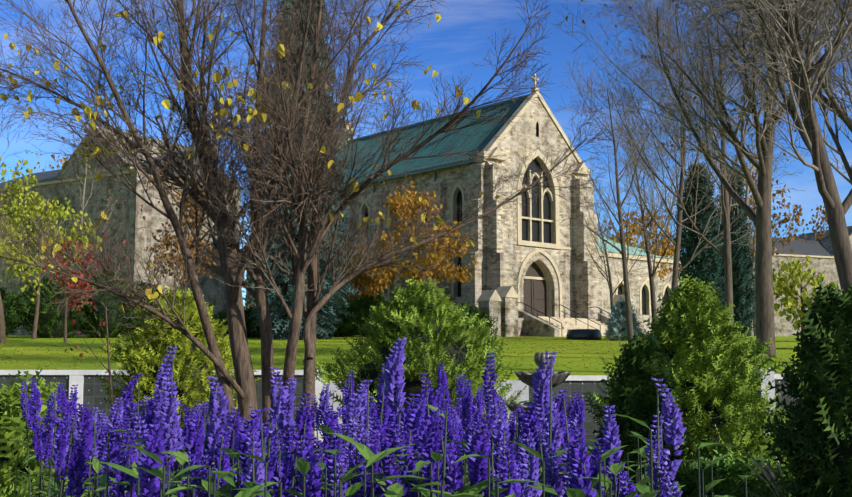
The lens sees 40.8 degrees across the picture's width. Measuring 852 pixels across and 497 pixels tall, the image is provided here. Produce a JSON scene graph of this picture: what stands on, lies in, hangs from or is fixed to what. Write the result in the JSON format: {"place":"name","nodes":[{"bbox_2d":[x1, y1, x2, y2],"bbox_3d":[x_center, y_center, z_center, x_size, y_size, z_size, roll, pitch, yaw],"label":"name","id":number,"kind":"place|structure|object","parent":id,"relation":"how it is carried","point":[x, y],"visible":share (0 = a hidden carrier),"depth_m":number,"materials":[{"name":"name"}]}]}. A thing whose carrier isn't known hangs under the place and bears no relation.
{"place":"outdoors","nodes":[
{"label":"outdoors","id":0,"kind":"place"},
{"bbox_2d":[0,366,804,444],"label":"columbarium wall","id":1,"kind":"structure","parent":0,"point":[91,393],"depth_m":24.69,"materials":[{"name":"stone"}]},
{"bbox_2d":[0,334,808,484],"bbox_3d":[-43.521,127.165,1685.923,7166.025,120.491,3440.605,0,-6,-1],"label":"ground","id":2,"kind":"structure","parent":0,"point":[88,363],"depth_m":43.16,"materials":[{"name":"green plant"}]},
{"bbox_2d":[0,286,30,336],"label":"juniper hedge","id":3,"kind":"object","parent":2,"relation":"on","point":[7,301],"visible":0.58,"depth_m":71.91,"materials":[{"name":"green plant"}]},
{"bbox_2d":[0,103,40,343],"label":"bare tree","id":4,"kind":"object","parent":2,"relation":"on","point":[2,332],"visible":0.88,"depth_m":59.37,"materials":[{"name":"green plant"}]},
{"bbox_2d":[5,274,88,337],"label":"juniper hedge","id":5,"kind":"object","parent":2,"relation":"on","point":[50,323],"visible":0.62,"depth_m":72.10,"materials":[{"name":"green plant"}]},
{"bbox_2d":[0,160,101,338],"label":"yellow tree","id":6,"kind":"object","parent":2,"relation":"on","point":[37,207],"visible":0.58,"depth_m":69.20,"materials":[{"name":"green plant"}]},
{"bbox_2d":[34,150,68,172],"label":"tree","id":7,"kind":"object","parent":2,"relation":"on","point":[53,157],"visible":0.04,"depth_m":131.64,"materials":[{"name":"grey plant"}]},
{"bbox_2d":[0,368,112,496],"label":"shrub","id":8,"kind":"object","parent":2,"relation":"on","point":[13,457],"visible":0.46,"depth_m":7.54,"materials":[{"name":"green plant"}]},
{"bbox_2d":[41,238,106,342],"bbox_3d":[-19.427,2.251,61.912,3.458,5.859,4.162,5,-8,-39],"label":"red tree","id":9,"kind":"object","parent":2,"relation":"on","point":[70,283],"visible":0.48,"depth_m":61.71,"materials":[{"name":"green plant"}]},
{"bbox_2d":[26,106,133,334],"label":"bare tree","id":10,"kind":"object","parent":2,"relation":"on","point":[82,206],"visible":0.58,"depth_m":85.74,"materials":[{"name":"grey plant"}]},
{"bbox_2d":[65,196,151,421],"bbox_3d":[-4.205,1.294,14.809,1.031,4.157,1.124,0,-6,-1],"label":"tree sapling","id":11,"kind":"object","parent":2,"relation":"on","point":[107,338],"visible":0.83,"depth_m":14.82,"materials":[{"name":"brown plant"}]},
{"bbox_2d":[69,271,148,337],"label":"juniper hedge","id":12,"kind":"object","parent":2,"relation":"on","point":[114,316],"visible":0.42,"depth_m":73.11,"materials":[{"name":"green plant"}]},
{"bbox_2d":[0,126,244,334],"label":"stone building","id":13,"kind":"structure","parent":2,"relation":"on","point":[213,290],"depth_m":108.92,"materials":[{"name":"beige stone"}]},
{"bbox_2d":[123,280,167,335],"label":"juniper hedge","id":14,"kind":"object","parent":2,"relation":"on","point":[135,325],"visible":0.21,"depth_m":74.56,"materials":[{"name":"green plant"}]},
{"bbox_2d":[96,286,260,464],"bbox_3d":[-4.601,2.393,21.108,2.916,3.362,2.757,0,-6,-1],"label":"thuja shrub","id":15,"kind":"object","parent":2,"relation":"on","point":[193,368],"visible":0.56,"depth_m":20.75,"materials":[{"name":"green plant"}]},
{"bbox_2d":[144,162,224,292],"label":"brown tree","id":16,"kind":"object","parent":2,"relation":"on","point":[169,244],"visible":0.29,"depth_m":94.55,"materials":[{"name":"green plant"}]},
{"bbox_2d":[211,305,275,337],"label":"juniper hedge","id":17,"kind":"object","parent":2,"relation":"on","point":[248,324],"visible":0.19,"depth_m":76.40,"materials":[{"name":"green plant"}]},
{"bbox_2d":[224,0,369,339],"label":"tall spruce tree","id":18,"kind":"object","parent":2,"relation":"on","point":[281,325],"visible":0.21,"depth_m":71.34,"materials":[{"name":"black plant"}]},
{"bbox_2d":[0,0,621,451],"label":"tree","id":19,"kind":"object","parent":2,"relation":"on","point":[210,132],"visible":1,"depth_m":11.82,"materials":[{"name":"brown plant"}]},
{"bbox_2d":[323,298,365,336],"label":"juniper hedge","id":20,"kind":"object","parent":2,"relation":"on","point":[345,328],"visible":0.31,"depth_m":77.71,"materials":[{"name":"green plant"}]},
{"bbox_2d":[335,243,390,302],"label":"orange tree","id":21,"kind":"object","parent":2,"relation":"on","point":[364,280],"visible":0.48,"depth_m":79.77,"materials":[{"name":"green plant"}]},
{"bbox_2d":[349,291,391,336],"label":"juniper hedge","id":22,"kind":"object","parent":2,"relation":"on","point":[366,302],"visible":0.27,"depth_m":78.30,"materials":[{"name":"green plant"}]},
{"bbox_2d":[10,338,751,496],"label":"purple flowers","id":23,"kind":"object","parent":2,"relation":"on","point":[412,451],"visible":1,"depth_m":2.05,"materials":[{"name":"purple plant"}]},
{"bbox_2d":[302,278,525,454],"bbox_3d":[-0.238,2.283,20.913,4.060,3.446,3.683,0,-6,-1],"label":"thuja shrub","id":24,"kind":"object","parent":2,"relation":"on","point":[428,325],"visible":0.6,"depth_m":20.26,"materials":[{"name":"green plant"}]},
{"bbox_2d":[367,181,477,287],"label":"yellow tree","id":25,"kind":"object","parent":2,"relation":"on","point":[390,273],"visible":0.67,"depth_m":75.48,"materials":[{"name":"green plant"}]},
{"bbox_2d":[246,73,682,336],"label":"church","id":26,"kind":"structure","parent":2,"relation":"on","point":[557,290],"depth_m":90.48,"materials":[{"name":"stone"}]},
{"bbox_2d":[342,159,518,282],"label":"church gutters","id":27,"kind":"object","parent":26,"relation":"attached to","point":[433,169],"visible":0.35,"depth_m":90.91,"materials":[{"name":"metal"}]},
{"bbox_2d":[453,301,497,336],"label":"juniper hedge","id":28,"kind":"object","parent":2,"relation":"on","point":[484,314],"visible":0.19,"depth_m":79.33,"materials":[{"name":"green plant"}]},
{"bbox_2d":[502,352,596,482],"bbox_3d":[1.519,2.313,14.835,1.535,1.935,1.535,0,-6,-1],"label":"fountain","id":29,"kind":"object","parent":2,"relation":"on","point":[526,378],"visible":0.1,"depth_m":14.76,"materials":[{"name":"grey stone"}]},
{"bbox_2d":[566,329,601,339],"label":"dark monument stone","id":30,"kind":"object","parent":2,"relation":"on","point":[584,334],"visible":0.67,"depth_m":70.18,"materials":[{"name":"grey stone"}]},
{"bbox_2d":[598,220,613,234],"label":"tree","id":31,"kind":"object","parent":2,"relation":"on","point":[606,228],"visible":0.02,"depth_m":175.73,"materials":[{"name":"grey plant"}]},
{"bbox_2d":[573,179,654,314],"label":"bare tree","id":32,"kind":"object","parent":2,"relation":"on","point":[609,281],"visible":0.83,"depth_m":82.63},
{"bbox_2d":[551,53,678,343],"bbox_3d":[9.690,-2.337,58.650,6.931,14.790,7.602,0,-6,-1],"label":"bare tree","id":33,"kind":"object","parent":2,"relation":"on","point":[629,320],"visible":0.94,"depth_m":57.51,"materials":[{"name":"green plant"}]},
{"bbox_2d":[602,296,646,340],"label":"blue spruce shrub","id":34,"kind":"object","parent":2,"relation":"on","point":[616,329],"visible":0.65,"depth_m":67.80,"materials":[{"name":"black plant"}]},
{"bbox_2d":[604,103,678,325],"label":"bare tree","id":35,"kind":"object","parent":2,"relation":"on","point":[648,250],"visible":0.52,"depth_m":74.01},
{"bbox_2d":[608,208,680,281],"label":"orange tree","id":36,"kind":"object","parent":2,"relation":"on","point":[661,249],"visible":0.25,"depth_m":106.84,"materials":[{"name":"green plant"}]},
{"bbox_2d":[592,333,697,496],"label":"bush","id":37,"kind":"object","parent":2,"relation":"on","point":[639,366],"visible":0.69,"depth_m":12.22,"materials":[{"name":"green plant"}]},
{"bbox_2d":[623,109,727,249],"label":"tree","id":38,"kind":"object","parent":2,"relation":"on","point":[671,189],"visible":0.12,"depth_m":126.17,"materials":[{"name":"grey plant"}]},
{"bbox_2d":[561,0,807,291],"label":"tree","id":39,"kind":"object","parent":2,"relation":"on","point":[677,242],"visible":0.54,"depth_m":63.12,"materials":[{"name":"brown plant"}]},
{"bbox_2d":[582,274,804,468],"bbox_3d":[3.446,1.824,14.536,2.950,3.022,3.098,0,-6,-1],"label":"thuja shrub","id":40,"kind":"object","parent":2,"relation":"on","point":[714,377],"visible":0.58,"depth_m":14.00,"materials":[{"name":"green plant"}]},
{"bbox_2d":[668,162,724,309],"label":"cedar tree","id":41,"kind":"object","parent":2,"relation":"on","point":[702,264],"visible":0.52,"depth_m":66.19,"materials":[{"name":"green plant"}]},
{"bbox_2d":[552,0,850,356],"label":"tree","id":42,"kind":"object","parent":2,"relation":"on","point":[761,221],"visible":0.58,"depth_m":39.88,"materials":[{"name":"brown plant"}]},
{"bbox_2d":[610,0,804,323],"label":"bare tree","id":43,"kind":"object","parent":2,"relation":"on","point":[726,256],"visible":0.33,"depth_m":47.11,"materials":[{"name":"brown plant"}]},
{"bbox_2d":[715,160,755,340],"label":"cedar tree","id":44,"kind":"object","parent":2,"relation":"on","point":[740,256],"visible":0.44,"depth_m":69.11,"materials":[{"name":"green plant"}]},
{"bbox_2d":[672,448,809,496],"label":"juniper shrub","id":45,"kind":"object","parent":2,"relation":"on","point":[730,470],"visible":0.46,"depth_m":12.04,"materials":[{"name":"green plant"}]},
{"bbox_2d":[651,0,851,291],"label":"maple tree","id":46,"kind":"object","parent":2,"relation":"on","point":[788,37],"visible":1,"depth_m":25.87,"materials":[{"name":"brown plant"}]},
{"bbox_2d":[663,0,851,184],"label":"maple tree","id":47,"kind":"object","parent":2,"relation":"on","point":[833,106],"visible":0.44,"depth_m":34.40,"materials":[{"name":"brown plant"}]},
{"bbox_2d":[739,148,806,335],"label":"tree","id":48,"kind":"object","parent":2,"relation":"on","point":[785,220],"visible":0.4,"depth_m":135.50,"materials":[{"name":"brown plant"}]},
{"bbox_2d":[714,226,851,335],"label":"grey building","id":49,"kind":"structure","parent":2,"relation":"on","point":[820,254],"depth_m":151.35,"materials":[{"name":"stone"}]},
{"bbox_2d":[772,256,836,341],"bbox_3d":[15.848,2.311,48.729,2.955,4.249,3.282,0,-6,-1],"label":"yellow tree","id":50,"kind":"object","parent":2,"relation":"on","point":[789,291],"visible":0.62,"depth_m":48.52,"materials":[{"name":"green plant"}]},
{"bbox_2d":[760,278,851,496],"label":"shrub","id":51,"kind":"object","parent":2,"relation":"on","point":[819,413],"visible":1,"depth_m":10.74,"materials":[{"name":"green plant"}]},
{"bbox_2d":[799,205,829,240],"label":"tree","id":52,"kind":"object","parent":2,"relation":"on","point":[824,220],"visible":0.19,"depth_m":157.77,"materials":[{"name":"brown plant"}]},
{"bbox_2d":[0,0,851,306],"label":"sky","id":53,"kind":"structure","parent":0,"point":[449,44],"materials":[{"name":"blue"}]},
{"bbox_2d":[730,452,800,496],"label":"fountain grass","id":54,"kind":"object","parent":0,"point":[762,469],"depth_m":11.34,"materials":[{"name":"green plant"}]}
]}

